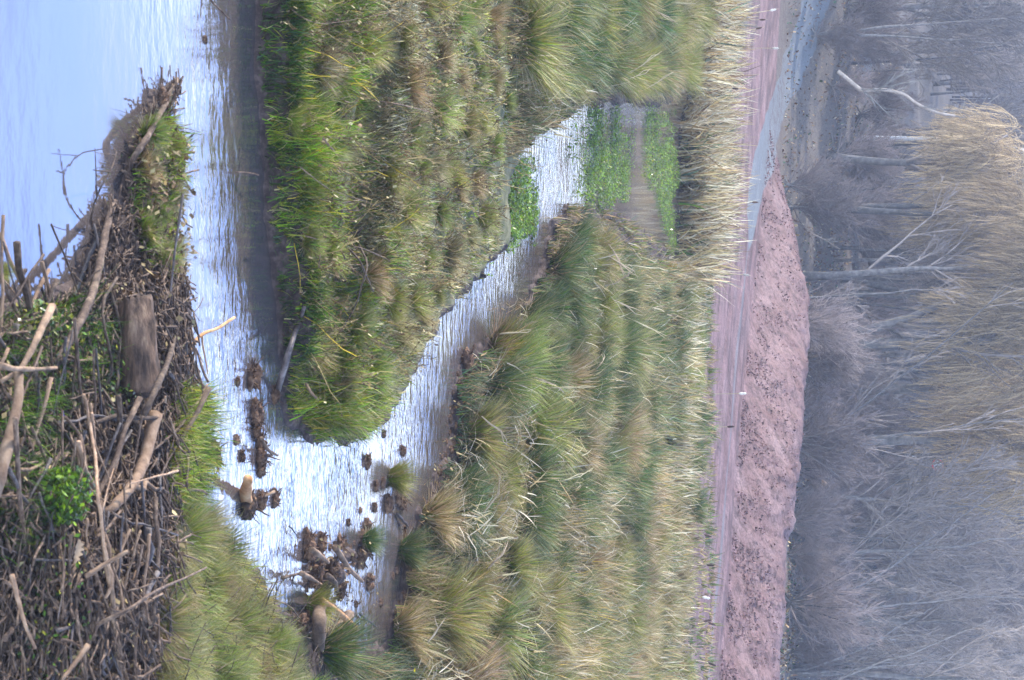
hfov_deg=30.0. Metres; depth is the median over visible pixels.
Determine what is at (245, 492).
gnawed stump
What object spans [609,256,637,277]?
dry reed
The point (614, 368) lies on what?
rush tussock
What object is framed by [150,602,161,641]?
stick
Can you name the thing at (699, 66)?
rush tussock
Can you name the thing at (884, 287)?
willow tree
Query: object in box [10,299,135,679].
creeping weed
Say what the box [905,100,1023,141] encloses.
bare tree
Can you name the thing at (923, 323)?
bare tree
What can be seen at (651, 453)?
rush tussock
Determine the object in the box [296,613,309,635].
mud clod
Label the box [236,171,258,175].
twig
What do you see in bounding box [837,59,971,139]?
crooked tree
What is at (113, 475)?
stick
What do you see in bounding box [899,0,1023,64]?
bare tree
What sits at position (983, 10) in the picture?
bare tree
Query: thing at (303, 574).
log piece
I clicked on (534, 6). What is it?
rush tussock
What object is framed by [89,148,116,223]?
forked twig
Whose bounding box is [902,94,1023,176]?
bare tree
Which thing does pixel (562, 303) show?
rush tussock
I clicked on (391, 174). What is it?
grass tuft
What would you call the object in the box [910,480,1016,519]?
bare tree
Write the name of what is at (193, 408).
stick
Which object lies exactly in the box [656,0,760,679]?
dead reeds
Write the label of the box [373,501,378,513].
mud clod
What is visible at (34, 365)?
stick
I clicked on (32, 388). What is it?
stick
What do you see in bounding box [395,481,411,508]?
mud clod
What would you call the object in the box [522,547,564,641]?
rush tussock
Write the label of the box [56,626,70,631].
stick
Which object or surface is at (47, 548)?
stick
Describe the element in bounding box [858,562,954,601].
sapling
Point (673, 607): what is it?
rush tussock
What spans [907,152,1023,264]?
bare tree
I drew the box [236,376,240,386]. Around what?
mud clod
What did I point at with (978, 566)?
bare tree
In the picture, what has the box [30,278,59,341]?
stick
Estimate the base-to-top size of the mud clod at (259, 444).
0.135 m
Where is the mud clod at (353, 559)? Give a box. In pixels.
[351,552,356,562]
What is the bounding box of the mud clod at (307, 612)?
[306,591,324,616]
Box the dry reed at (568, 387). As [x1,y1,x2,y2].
[543,385,596,388]
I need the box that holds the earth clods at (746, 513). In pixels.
[719,130,811,679]
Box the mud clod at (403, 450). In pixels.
[401,444,408,457]
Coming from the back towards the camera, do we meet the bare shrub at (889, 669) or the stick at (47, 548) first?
the bare shrub at (889, 669)
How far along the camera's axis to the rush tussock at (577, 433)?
23.62 m
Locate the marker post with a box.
[726,392,746,394]
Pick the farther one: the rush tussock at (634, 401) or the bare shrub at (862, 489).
the bare shrub at (862, 489)
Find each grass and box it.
[0,89,342,679]
[358,0,724,679]
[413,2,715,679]
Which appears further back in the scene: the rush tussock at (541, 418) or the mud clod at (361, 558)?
the rush tussock at (541, 418)
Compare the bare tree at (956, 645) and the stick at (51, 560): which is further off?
the bare tree at (956, 645)
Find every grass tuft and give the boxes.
[4,256,15,285]
[131,107,176,165]
[135,139,170,191]
[137,198,169,255]
[144,575,202,678]
[154,197,174,235]
[155,232,183,283]
[156,665,174,679]
[162,172,191,218]
[163,600,213,679]
[164,127,193,178]
[165,513,198,573]
[171,566,198,622]
[172,664,197,679]
[173,231,194,278]
[175,491,232,595]
[176,613,217,679]
[177,550,208,629]
[183,661,213,679]
[190,603,219,679]
[191,494,228,578]
[195,539,230,638]
[202,487,241,565]
[202,630,252,679]
[204,609,226,652]
[207,582,244,648]
[209,539,237,617]
[213,510,230,569]
[216,507,258,595]
[218,571,247,643]
[220,549,247,616]
[228,633,248,665]
[229,576,279,676]
[229,646,260,679]
[232,567,257,627]
[234,547,251,583]
[242,573,259,596]
[244,636,263,676]
[249,591,273,663]
[255,589,273,629]
[258,640,275,679]
[260,669,287,679]
[264,605,301,676]
[271,664,304,679]
[273,642,312,679]
[279,625,307,670]
[286,95,313,149]
[293,633,312,679]
[298,222,332,267]
[302,155,334,211]
[306,316,343,383]
[306,582,344,632]
[309,35,356,105]
[314,0,336,18]
[318,597,386,679]
[322,272,336,309]
[324,219,355,281]
[331,112,358,171]
[332,0,352,46]
[338,366,365,409]
[346,195,357,217]
[348,124,368,184]
[350,297,382,353]
[353,74,381,136]
[357,2,399,76]
[362,520,386,558]
[365,242,395,306]
[370,341,400,398]
[381,146,414,205]
[385,277,411,329]
[387,450,422,508]
[391,295,427,359]
[393,218,409,255]
[397,17,423,59]
[397,167,437,241]
[398,519,435,578]
[402,51,434,121]
[406,269,435,327]
[408,113,434,167]
[416,153,435,196]
[417,298,438,332]
[421,231,443,275]
[422,0,445,24]
[424,64,439,91]
[430,141,456,188]
[432,279,447,308]
[433,78,465,140]
[434,0,458,26]
[436,193,457,233]
[437,30,461,79]
[438,144,462,195]
[443,224,473,280]
[448,0,481,45]
[449,151,474,197]
[456,190,470,205]
[457,61,472,94]
[462,101,486,151]
[464,0,493,34]
[467,220,482,250]
[468,29,483,56]
[471,163,489,201]
[476,62,491,85]
[477,103,496,139]
[478,196,503,239]
[487,0,511,48]
[490,64,507,96]
[490,126,507,163]
[495,28,508,53]
[505,87,517,113]
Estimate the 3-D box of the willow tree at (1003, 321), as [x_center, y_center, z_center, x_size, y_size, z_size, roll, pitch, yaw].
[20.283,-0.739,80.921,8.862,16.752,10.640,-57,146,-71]
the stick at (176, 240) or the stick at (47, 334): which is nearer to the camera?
the stick at (47, 334)
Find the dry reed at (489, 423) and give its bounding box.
[481,416,506,444]
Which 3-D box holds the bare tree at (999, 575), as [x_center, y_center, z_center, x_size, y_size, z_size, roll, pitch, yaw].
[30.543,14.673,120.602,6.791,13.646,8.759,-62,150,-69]
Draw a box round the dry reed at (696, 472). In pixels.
[678,464,713,482]
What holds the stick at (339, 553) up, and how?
on the ground at (282, 254)
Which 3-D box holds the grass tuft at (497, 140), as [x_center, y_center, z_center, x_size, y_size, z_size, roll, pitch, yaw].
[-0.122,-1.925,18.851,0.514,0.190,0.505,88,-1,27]
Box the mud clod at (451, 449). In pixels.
[449,445,453,453]
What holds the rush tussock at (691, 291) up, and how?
on the ground at (282, 254)
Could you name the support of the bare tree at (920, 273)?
on the hill
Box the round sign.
[882,460,943,467]
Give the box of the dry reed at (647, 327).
[626,317,665,335]
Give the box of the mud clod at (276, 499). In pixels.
[272,487,282,508]
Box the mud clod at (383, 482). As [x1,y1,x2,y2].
[381,476,385,490]
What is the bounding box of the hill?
[776,0,1020,679]
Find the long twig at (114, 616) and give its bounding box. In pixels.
[96,567,206,625]
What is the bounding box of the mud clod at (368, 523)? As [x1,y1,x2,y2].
[365,517,374,530]
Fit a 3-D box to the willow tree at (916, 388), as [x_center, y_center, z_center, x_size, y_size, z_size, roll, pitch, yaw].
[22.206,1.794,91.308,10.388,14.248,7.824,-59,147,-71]
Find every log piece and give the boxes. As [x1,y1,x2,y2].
[299,571,322,585]
[308,546,329,563]
[311,605,326,651]
[319,597,356,630]
[324,572,338,592]
[332,610,353,629]
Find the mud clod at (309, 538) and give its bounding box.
[303,526,320,560]
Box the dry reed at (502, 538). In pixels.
[486,536,513,540]
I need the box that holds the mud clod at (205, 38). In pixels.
[203,34,207,43]
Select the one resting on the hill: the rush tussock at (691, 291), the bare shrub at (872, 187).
the bare shrub at (872, 187)
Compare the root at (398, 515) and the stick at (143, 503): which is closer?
the stick at (143, 503)
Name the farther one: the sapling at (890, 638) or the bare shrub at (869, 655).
the bare shrub at (869, 655)
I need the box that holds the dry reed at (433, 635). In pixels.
[427,617,444,642]
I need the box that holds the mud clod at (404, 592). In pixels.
[401,589,406,599]
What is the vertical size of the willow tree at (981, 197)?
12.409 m
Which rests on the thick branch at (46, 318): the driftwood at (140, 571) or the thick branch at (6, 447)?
the thick branch at (6, 447)
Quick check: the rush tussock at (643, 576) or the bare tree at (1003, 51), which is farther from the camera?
the bare tree at (1003, 51)
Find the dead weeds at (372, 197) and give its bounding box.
[280,0,559,415]
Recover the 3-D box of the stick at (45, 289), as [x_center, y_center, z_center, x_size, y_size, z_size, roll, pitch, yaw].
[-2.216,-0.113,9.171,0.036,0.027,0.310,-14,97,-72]
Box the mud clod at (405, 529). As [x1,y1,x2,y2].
[403,525,407,537]
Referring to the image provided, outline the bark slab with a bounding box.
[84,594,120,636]
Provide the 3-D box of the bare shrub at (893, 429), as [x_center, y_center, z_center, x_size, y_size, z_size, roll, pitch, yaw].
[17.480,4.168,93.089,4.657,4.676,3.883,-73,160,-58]
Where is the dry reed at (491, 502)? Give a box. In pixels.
[483,476,500,511]
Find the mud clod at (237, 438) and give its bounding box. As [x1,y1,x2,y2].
[234,434,240,445]
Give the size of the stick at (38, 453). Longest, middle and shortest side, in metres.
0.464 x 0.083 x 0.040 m
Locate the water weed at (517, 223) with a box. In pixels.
[488,102,681,276]
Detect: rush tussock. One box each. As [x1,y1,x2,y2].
[394,587,440,672]
[422,468,476,565]
[428,547,501,676]
[444,458,504,564]
[451,450,499,525]
[452,632,510,679]
[458,546,508,638]
[465,376,518,489]
[467,621,516,679]
[479,463,523,541]
[479,560,550,679]
[484,337,545,431]
[486,287,542,392]
[493,439,535,527]
[500,523,550,608]
[506,306,564,429]
[511,0,581,100]
[511,608,552,679]
[515,300,559,376]
[515,418,576,542]
[515,461,562,567]
[520,378,576,469]
[521,0,557,27]
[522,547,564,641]
[523,18,572,106]
[523,279,570,344]
[531,32,588,112]
[534,329,580,422]
[535,0,577,34]
[536,493,568,570]
[537,549,583,657]
[537,639,565,679]
[542,267,578,344]
[543,0,606,69]
[544,319,569,356]
[545,364,592,495]
[548,460,580,539]
[549,228,597,312]
[552,528,587,608]
[555,653,582,679]
[556,341,578,406]
[558,327,602,430]
[558,385,601,480]
[559,1,604,116]
[559,603,586,669]
[560,311,591,361]
[561,263,603,338]
[562,569,605,657]
[565,55,603,104]
[565,206,602,283]
[566,458,602,532]
[571,0,603,32]
[573,557,607,620]
[573,617,603,679]
[574,475,612,551]
[575,291,605,364]
[575,410,612,481]
[577,0,606,39]
[577,0,616,32]
[577,205,608,266]
[577,353,622,449]
[578,0,621,93]
[582,531,613,588]
[584,235,616,294]
[584,340,620,423]
[585,44,621,105]
[587,284,605,337]
[588,432,625,507]
[589,604,621,679]
[592,307,627,373]
[594,212,629,288]
[594,331,625,395]
[594,532,615,593]
[595,0,634,73]
[596,281,631,342]
[597,9,645,101]
[597,590,632,679]
[599,423,634,516]
[600,495,620,542]
[601,236,625,286]
[602,276,625,321]
[602,619,634,679]
[606,412,641,486]
[606,537,644,626]
[608,366,639,429]
[609,475,639,521]
[610,524,638,579]
[611,321,632,373]
[612,0,649,53]
[612,44,637,91]
[613,239,629,289]
[613,394,656,487]
[613,476,647,531]
[614,314,646,389]
[615,273,645,333]
[616,0,646,24]
[616,35,654,115]
[617,19,659,111]
[617,582,654,662]
[619,305,647,360]
[622,0,651,58]
[622,250,645,305]
[622,373,649,415]
[622,494,660,550]
[624,293,663,400]
[625,648,651,679]
[626,391,642,429]
[626,432,659,512]
[626,532,657,618]
[631,256,653,315]
[632,0,666,44]
[632,616,649,672]
[633,578,653,620]
[634,0,664,43]
[634,500,665,573]
[637,405,653,471]
[638,309,666,371]
[638,392,656,434]
[639,27,669,116]
[639,604,664,673]
[639,659,654,679]
[641,320,655,382]
[641,370,671,432]
[642,33,676,91]
[642,422,667,487]
[642,556,666,622]
[643,320,659,381]
[645,0,686,55]
[646,546,669,626]
[647,335,660,375]
[648,18,672,53]
[648,591,668,658]
[649,519,678,565]
[649,653,668,679]
[651,314,673,382]
[652,21,688,123]
[652,22,688,111]
[656,275,674,319]
[658,504,674,531]
[661,0,691,74]
[662,342,684,384]
[662,571,685,643]
[665,0,680,18]
[665,495,688,546]
[667,313,698,383]
[668,0,687,28]
[668,390,690,441]
[669,276,702,348]
[671,461,690,495]
[671,553,700,623]
[672,4,699,99]
[674,0,705,59]
[675,57,690,92]
[677,33,707,98]
[679,274,698,310]
[680,0,695,15]
[680,453,703,503]
[680,645,698,679]
[682,360,700,401]
[684,517,697,551]
[686,0,716,43]
[688,12,708,49]
[688,480,714,530]
[689,273,704,332]
[690,383,703,429]
[690,425,715,481]
[691,32,707,79]
[694,354,709,389]
[696,0,719,48]
[696,398,713,440]
[697,324,709,351]
[705,0,724,38]
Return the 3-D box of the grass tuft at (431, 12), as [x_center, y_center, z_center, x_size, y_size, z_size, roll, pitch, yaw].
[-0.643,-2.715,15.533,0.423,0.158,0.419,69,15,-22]
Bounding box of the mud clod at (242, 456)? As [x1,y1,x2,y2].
[240,448,245,465]
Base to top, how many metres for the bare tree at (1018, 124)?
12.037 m
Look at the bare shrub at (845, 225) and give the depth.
92.55 m
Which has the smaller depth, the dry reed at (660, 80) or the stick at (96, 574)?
the stick at (96, 574)
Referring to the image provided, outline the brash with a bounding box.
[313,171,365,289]
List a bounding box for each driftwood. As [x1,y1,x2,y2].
[105,410,164,519]
[139,497,153,574]
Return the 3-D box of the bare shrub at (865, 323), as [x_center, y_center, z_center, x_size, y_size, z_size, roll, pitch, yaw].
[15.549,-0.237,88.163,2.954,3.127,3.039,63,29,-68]
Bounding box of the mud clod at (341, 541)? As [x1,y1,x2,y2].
[338,532,350,553]
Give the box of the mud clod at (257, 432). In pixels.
[252,414,265,440]
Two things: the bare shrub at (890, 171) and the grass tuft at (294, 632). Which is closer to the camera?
the grass tuft at (294, 632)
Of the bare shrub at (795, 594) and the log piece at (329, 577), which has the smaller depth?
the log piece at (329, 577)
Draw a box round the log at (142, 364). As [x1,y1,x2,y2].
[118,293,161,397]
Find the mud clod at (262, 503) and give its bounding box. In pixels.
[258,488,269,510]
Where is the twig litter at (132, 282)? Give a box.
[0,65,208,679]
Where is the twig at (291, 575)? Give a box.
[281,571,309,585]
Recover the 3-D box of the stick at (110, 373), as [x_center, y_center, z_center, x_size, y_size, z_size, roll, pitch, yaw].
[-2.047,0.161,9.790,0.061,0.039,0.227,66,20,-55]
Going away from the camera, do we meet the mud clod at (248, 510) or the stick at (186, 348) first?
the stick at (186, 348)
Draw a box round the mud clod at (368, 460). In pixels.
[365,452,371,469]
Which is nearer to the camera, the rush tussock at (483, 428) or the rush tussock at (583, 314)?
the rush tussock at (483, 428)
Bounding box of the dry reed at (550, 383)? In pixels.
[538,378,563,392]
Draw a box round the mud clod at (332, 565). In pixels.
[326,554,342,580]
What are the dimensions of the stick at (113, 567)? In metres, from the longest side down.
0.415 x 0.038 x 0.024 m
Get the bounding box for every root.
[259,436,278,455]
[395,512,408,526]
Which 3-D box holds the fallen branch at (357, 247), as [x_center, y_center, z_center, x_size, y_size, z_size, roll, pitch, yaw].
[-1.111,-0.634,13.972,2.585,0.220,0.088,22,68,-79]
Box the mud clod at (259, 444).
[256,430,272,455]
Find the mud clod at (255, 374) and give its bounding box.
[247,356,269,394]
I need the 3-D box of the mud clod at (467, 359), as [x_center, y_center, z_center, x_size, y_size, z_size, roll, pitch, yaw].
[-0.445,0.214,19.393,0.310,0.221,0.367,0,90,-80]
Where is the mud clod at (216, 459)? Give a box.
[208,440,228,472]
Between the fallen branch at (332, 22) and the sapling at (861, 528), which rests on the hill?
the sapling at (861, 528)
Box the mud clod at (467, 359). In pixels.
[461,343,480,378]
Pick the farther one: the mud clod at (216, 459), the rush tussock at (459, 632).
the rush tussock at (459, 632)
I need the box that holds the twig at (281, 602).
[274,599,300,618]
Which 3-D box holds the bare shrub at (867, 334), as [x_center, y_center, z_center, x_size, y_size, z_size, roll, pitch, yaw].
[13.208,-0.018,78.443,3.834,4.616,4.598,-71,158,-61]
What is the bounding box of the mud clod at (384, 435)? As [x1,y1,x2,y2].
[382,428,387,438]
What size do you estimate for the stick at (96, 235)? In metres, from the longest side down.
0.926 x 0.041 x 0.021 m
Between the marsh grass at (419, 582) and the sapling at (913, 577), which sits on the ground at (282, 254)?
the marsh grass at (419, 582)
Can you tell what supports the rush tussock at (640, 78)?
on the ground at (282, 254)
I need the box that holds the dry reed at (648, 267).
[625,264,668,272]
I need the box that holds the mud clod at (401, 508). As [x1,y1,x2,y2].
[400,495,413,514]
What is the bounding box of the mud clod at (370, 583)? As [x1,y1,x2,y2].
[367,573,377,591]
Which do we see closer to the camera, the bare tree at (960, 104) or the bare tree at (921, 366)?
the bare tree at (921, 366)
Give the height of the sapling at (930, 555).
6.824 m
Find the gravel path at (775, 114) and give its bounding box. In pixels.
[747,0,834,258]
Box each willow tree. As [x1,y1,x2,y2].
[817,128,1023,272]
[826,96,1023,249]
[833,356,1023,542]
[837,235,1015,349]
[841,313,1023,437]
[850,199,1023,432]
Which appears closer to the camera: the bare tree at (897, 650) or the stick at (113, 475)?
the stick at (113, 475)
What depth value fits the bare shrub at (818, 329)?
72.17 m
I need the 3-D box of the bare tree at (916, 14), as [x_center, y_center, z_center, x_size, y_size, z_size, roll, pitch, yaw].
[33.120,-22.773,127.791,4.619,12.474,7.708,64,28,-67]
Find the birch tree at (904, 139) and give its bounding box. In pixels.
[862,77,1023,176]
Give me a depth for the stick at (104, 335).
9.70 m
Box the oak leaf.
[72,539,84,563]
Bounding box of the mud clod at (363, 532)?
[360,525,375,559]
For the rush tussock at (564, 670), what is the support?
on the ground at (282, 254)
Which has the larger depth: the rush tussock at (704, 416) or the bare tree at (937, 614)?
the bare tree at (937, 614)
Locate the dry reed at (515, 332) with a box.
[499,329,530,334]
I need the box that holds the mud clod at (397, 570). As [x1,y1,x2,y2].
[395,565,399,574]
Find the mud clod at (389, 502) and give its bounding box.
[384,492,393,516]
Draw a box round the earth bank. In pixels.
[719,165,809,679]
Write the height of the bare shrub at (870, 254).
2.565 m
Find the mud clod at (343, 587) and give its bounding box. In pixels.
[338,582,348,601]
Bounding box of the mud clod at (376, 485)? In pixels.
[374,478,381,492]
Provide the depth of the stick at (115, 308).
9.85 m
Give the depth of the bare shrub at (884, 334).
87.31 m
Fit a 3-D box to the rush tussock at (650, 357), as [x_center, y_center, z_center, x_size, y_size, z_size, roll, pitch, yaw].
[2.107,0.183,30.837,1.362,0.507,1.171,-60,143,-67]
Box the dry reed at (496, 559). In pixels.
[488,542,507,568]
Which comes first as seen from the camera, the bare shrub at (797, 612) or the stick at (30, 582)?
the stick at (30, 582)
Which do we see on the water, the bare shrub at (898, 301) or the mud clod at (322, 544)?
the mud clod at (322, 544)
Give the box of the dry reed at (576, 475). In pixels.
[561,469,591,480]
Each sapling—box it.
[790,581,986,679]
[790,614,899,631]
[791,522,935,550]
[791,625,951,653]
[792,544,955,572]
[793,647,974,679]
[794,623,935,645]
[795,483,1023,632]
[795,584,929,631]
[795,649,929,666]
[800,580,936,659]
[802,456,1021,599]
[803,282,1023,467]
[809,273,967,313]
[812,233,838,248]
[814,393,1021,538]
[824,531,981,549]
[826,275,947,291]
[827,559,948,666]
[827,634,978,676]
[833,620,1023,679]
[834,576,1009,673]
[834,646,920,669]
[837,568,1002,650]
[841,286,977,388]
[841,486,995,551]
[844,525,921,536]
[847,496,957,514]
[848,328,935,376]
[848,547,1014,594]
[848,584,1023,679]
[850,99,1023,196]
[850,583,930,590]
[850,593,956,674]
[851,579,1020,619]
[854,494,985,538]
[854,505,954,597]
[854,582,956,603]
[856,23,996,90]
[857,64,942,77]
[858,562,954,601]
[861,603,948,614]
[863,563,1023,613]
[864,504,960,510]
[865,573,1010,603]
[870,506,1015,533]
[873,614,955,674]
[888,613,998,679]
[901,0,1012,9]
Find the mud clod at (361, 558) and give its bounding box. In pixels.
[357,544,369,574]
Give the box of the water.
[0,0,688,655]
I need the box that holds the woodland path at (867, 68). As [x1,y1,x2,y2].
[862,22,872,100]
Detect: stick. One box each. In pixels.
[0,215,6,389]
[0,232,56,387]
[0,282,67,433]
[0,337,70,443]
[0,347,9,362]
[0,437,24,523]
[0,497,30,655]
[0,545,37,562]
[0,560,25,661]
[2,241,24,323]
[2,614,19,641]
[3,253,44,316]
[3,377,53,544]
[3,404,20,437]
[3,489,30,666]
[3,580,40,606]
[4,280,84,379]
[5,645,24,679]
[7,268,50,357]
[7,451,41,484]
[8,466,36,518]
[9,457,52,532]
[9,574,36,648]
[12,323,19,390]
[12,417,31,559]
[13,241,49,338]
[16,590,21,625]
[19,601,28,679]
[20,411,40,472]
[20,457,69,471]
[20,617,25,679]
[20,633,23,678]
[20,646,29,673]
[21,334,76,400]
[21,442,69,516]
[24,345,42,393]
[26,279,50,421]
[27,437,33,453]
[29,564,30,621]
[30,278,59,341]
[30,377,36,401]
[30,426,48,468]
[31,378,40,435]
[33,362,41,429]
[35,557,124,571]
[37,484,118,590]
[38,492,59,567]
[39,512,52,613]
[40,261,84,407]
[40,326,50,384]
[41,286,46,302]
[44,285,54,348]
[44,449,73,598]
[45,329,72,450]
[45,414,158,433]
[47,482,121,676]
[47,526,54,592]
[47,585,63,622]
[48,562,56,597]
[49,339,60,454]
[50,223,125,406]
[50,660,58,679]
[54,414,123,424]
[55,518,90,652]
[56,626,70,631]
[57,565,67,618]
[58,545,68,675]
[59,611,67,666]
[60,336,66,413]
[60,643,90,679]
[61,410,65,618]
[64,401,76,440]
[64,416,85,502]
[65,534,72,609]
[67,534,90,544]
[68,503,146,656]
[69,592,74,670]
[70,354,75,417]
[70,457,110,663]
[72,318,89,436]
[72,438,76,482]
[75,609,87,679]
[76,430,86,465]
[76,440,102,500]
[76,451,79,471]
[78,559,118,675]
[79,434,82,509]
[80,324,88,345]
[81,546,93,588]
[82,393,113,597]
[83,380,124,454]
[84,550,128,577]
[85,518,88,551]
[88,429,138,558]
[88,557,108,609]
[89,403,111,532]
[89,412,95,442]
[90,424,99,468]
[90,451,122,482]
[90,510,109,651]
[91,349,99,464]
[92,223,114,322]
[92,396,142,517]
[92,545,100,561]
[93,613,111,679]
[94,417,113,454]
[95,348,104,428]
[99,422,121,482]
[99,514,112,679]
[100,580,114,617]
[101,529,130,601]
[101,653,108,677]
[102,429,107,457]
[102,542,123,679]
[102,570,159,679]
[103,312,107,360]
[103,506,110,565]
[104,532,125,616]
[107,351,115,389]
[109,291,144,427]
[109,608,136,626]
[110,446,118,489]
[111,512,140,528]
[111,570,135,675]
[114,544,143,676]
[115,338,120,407]
[115,395,123,479]
[115,513,123,597]
[119,530,141,616]
[119,532,125,656]
[121,519,178,535]
[123,429,132,445]
[123,483,137,679]
[127,411,167,512]
[129,469,132,527]
[130,470,178,483]
[131,471,139,531]
[132,404,144,473]
[132,612,137,679]
[136,534,150,660]
[138,527,161,592]
[139,607,160,669]
[140,478,145,541]
[141,293,188,416]
[149,642,156,662]
[150,565,162,648]
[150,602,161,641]
[151,497,167,623]
[153,404,195,451]
[153,492,170,567]
[154,393,166,486]
[156,445,176,485]
[158,476,166,534]
[161,483,172,564]
[164,384,207,459]
[167,193,183,318]
[168,371,180,389]
[169,386,211,462]
[169,418,188,485]
[169,601,171,638]
[171,244,179,342]
[174,380,201,483]
[183,311,199,336]
[184,327,189,354]
[186,316,235,373]
[262,490,275,498]
[332,544,363,582]
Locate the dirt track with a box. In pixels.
[680,0,779,679]
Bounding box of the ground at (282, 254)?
[0,0,751,679]
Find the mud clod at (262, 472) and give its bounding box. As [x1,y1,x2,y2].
[257,458,271,479]
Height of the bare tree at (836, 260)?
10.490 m
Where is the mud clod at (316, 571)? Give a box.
[308,559,327,588]
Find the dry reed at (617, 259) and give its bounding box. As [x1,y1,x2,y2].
[608,244,624,274]
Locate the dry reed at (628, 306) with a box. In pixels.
[612,299,642,314]
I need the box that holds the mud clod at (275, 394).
[271,384,284,405]
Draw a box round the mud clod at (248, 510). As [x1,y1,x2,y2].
[241,489,269,523]
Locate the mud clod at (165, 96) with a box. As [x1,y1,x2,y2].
[157,87,176,112]
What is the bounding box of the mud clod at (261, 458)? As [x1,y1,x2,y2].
[256,442,279,470]
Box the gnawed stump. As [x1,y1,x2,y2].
[239,474,252,503]
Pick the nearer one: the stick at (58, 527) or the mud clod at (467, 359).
the stick at (58, 527)
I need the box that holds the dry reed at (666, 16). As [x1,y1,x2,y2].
[655,10,678,24]
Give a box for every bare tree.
[793,459,1023,623]
[793,616,1023,679]
[796,430,1023,586]
[796,563,1023,679]
[802,174,1016,327]
[820,0,1023,97]
[825,230,990,324]
[827,224,1017,323]
[829,604,987,674]
[831,460,1004,545]
[833,217,1003,310]
[836,250,992,314]
[839,447,985,520]
[844,0,1023,63]
[845,623,1023,679]
[846,90,1023,176]
[849,18,1023,96]
[849,612,1023,679]
[853,0,1023,53]
[856,287,961,330]
[857,570,1023,673]
[859,89,1023,176]
[861,501,1023,622]
[861,620,1023,679]
[866,432,977,504]
[866,577,1003,662]
[867,329,971,410]
[868,256,938,266]
[871,249,948,264]
[871,324,980,371]
[871,397,1023,499]
[872,336,977,392]
[880,579,1023,679]
[881,372,967,405]
[882,0,1023,115]
[883,20,1023,88]
[884,566,1023,648]
[887,328,963,364]
[889,167,1023,210]
[890,346,963,378]
[891,245,958,251]
[891,611,1023,676]
[892,89,1023,170]
[892,516,1023,620]
[892,564,1023,676]
[893,334,924,338]
[894,16,1023,104]
[894,527,1023,599]
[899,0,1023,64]
[899,520,1023,606]
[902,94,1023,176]
[903,485,1023,596]
[904,42,1023,87]
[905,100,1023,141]
[905,127,1023,176]
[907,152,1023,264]
[907,316,948,324]
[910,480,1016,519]
[910,501,1022,543]
[912,0,1023,34]
[913,370,950,373]
[914,5,1023,49]
[917,494,1023,534]
[918,0,1016,37]
[930,61,1023,113]
[930,521,1023,562]
[932,92,1023,146]
[932,517,1023,619]
[933,70,1023,99]
[942,0,1023,17]
[966,0,1023,23]
[992,100,1023,163]
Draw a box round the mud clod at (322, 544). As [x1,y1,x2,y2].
[318,531,329,554]
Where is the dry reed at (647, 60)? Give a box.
[628,52,659,72]
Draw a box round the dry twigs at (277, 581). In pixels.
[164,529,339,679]
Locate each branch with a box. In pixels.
[0,303,55,382]
[0,362,57,371]
[0,371,23,496]
[53,199,117,367]
[64,224,102,319]
[101,276,118,389]
[124,77,178,170]
[210,0,229,19]
[276,306,305,391]
[286,4,390,23]
[299,166,394,212]
[305,236,402,275]
[305,383,319,401]
[322,137,353,171]
[334,243,367,340]
[342,242,373,291]
[362,94,431,112]
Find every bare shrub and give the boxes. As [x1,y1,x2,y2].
[784,147,859,219]
[785,540,895,663]
[785,577,869,659]
[786,522,853,591]
[786,587,843,634]
[786,623,842,679]
[787,166,873,250]
[788,549,873,625]
[789,521,859,585]
[789,530,836,569]
[793,530,869,596]
[793,665,859,679]
[794,474,859,536]
[794,480,862,567]
[798,570,852,583]
[799,381,883,488]
[799,396,888,494]
[799,643,846,679]
[800,449,865,504]
[801,477,864,535]
[804,372,852,422]
[806,312,874,402]
[807,278,889,390]
[808,277,875,380]
[809,269,863,326]
[809,319,870,405]
[809,349,905,427]
[810,3,874,62]
[810,282,848,312]
[813,432,872,491]
[816,401,867,433]
[818,415,906,509]
[823,172,905,258]
[826,464,891,518]
[827,63,879,112]
[830,117,903,184]
[831,196,877,244]
[832,400,878,433]
[833,128,899,194]
[833,485,871,532]
[834,492,893,537]
[836,15,891,70]
[837,109,913,190]
[837,574,863,604]
[838,395,902,457]
[839,451,902,493]
[841,0,915,76]
[841,308,890,381]
[842,534,891,571]
[843,305,870,364]
[844,0,902,42]
[844,0,916,31]
[844,634,885,670]
[845,282,928,349]
[845,302,882,366]
[845,458,896,496]
[846,175,925,257]
[846,193,910,255]
[846,488,891,536]
[847,297,886,338]
[847,574,891,611]
[848,369,901,414]
[850,406,907,490]
[851,167,892,201]
[851,234,895,269]
[853,1,922,67]
[854,322,886,362]
[855,78,930,150]
[855,112,914,165]
[858,62,913,111]
[860,274,918,313]
[860,377,917,462]
[860,589,905,630]
[862,526,935,582]
[865,394,918,466]
[868,631,907,679]
[870,651,918,679]
[874,175,917,239]
[892,394,936,459]
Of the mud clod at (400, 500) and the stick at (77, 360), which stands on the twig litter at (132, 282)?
the stick at (77, 360)
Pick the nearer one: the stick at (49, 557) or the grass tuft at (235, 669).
the stick at (49, 557)
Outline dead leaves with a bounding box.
[0,129,482,679]
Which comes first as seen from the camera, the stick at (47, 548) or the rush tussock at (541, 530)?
the stick at (47, 548)
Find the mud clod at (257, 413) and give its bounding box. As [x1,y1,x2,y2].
[251,397,268,429]
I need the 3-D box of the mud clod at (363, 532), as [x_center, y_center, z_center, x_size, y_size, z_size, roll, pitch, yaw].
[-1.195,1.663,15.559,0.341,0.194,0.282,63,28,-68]
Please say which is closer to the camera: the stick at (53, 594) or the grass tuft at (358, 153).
the stick at (53, 594)
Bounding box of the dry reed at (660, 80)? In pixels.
[639,72,672,92]
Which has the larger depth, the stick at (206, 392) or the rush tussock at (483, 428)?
the rush tussock at (483, 428)

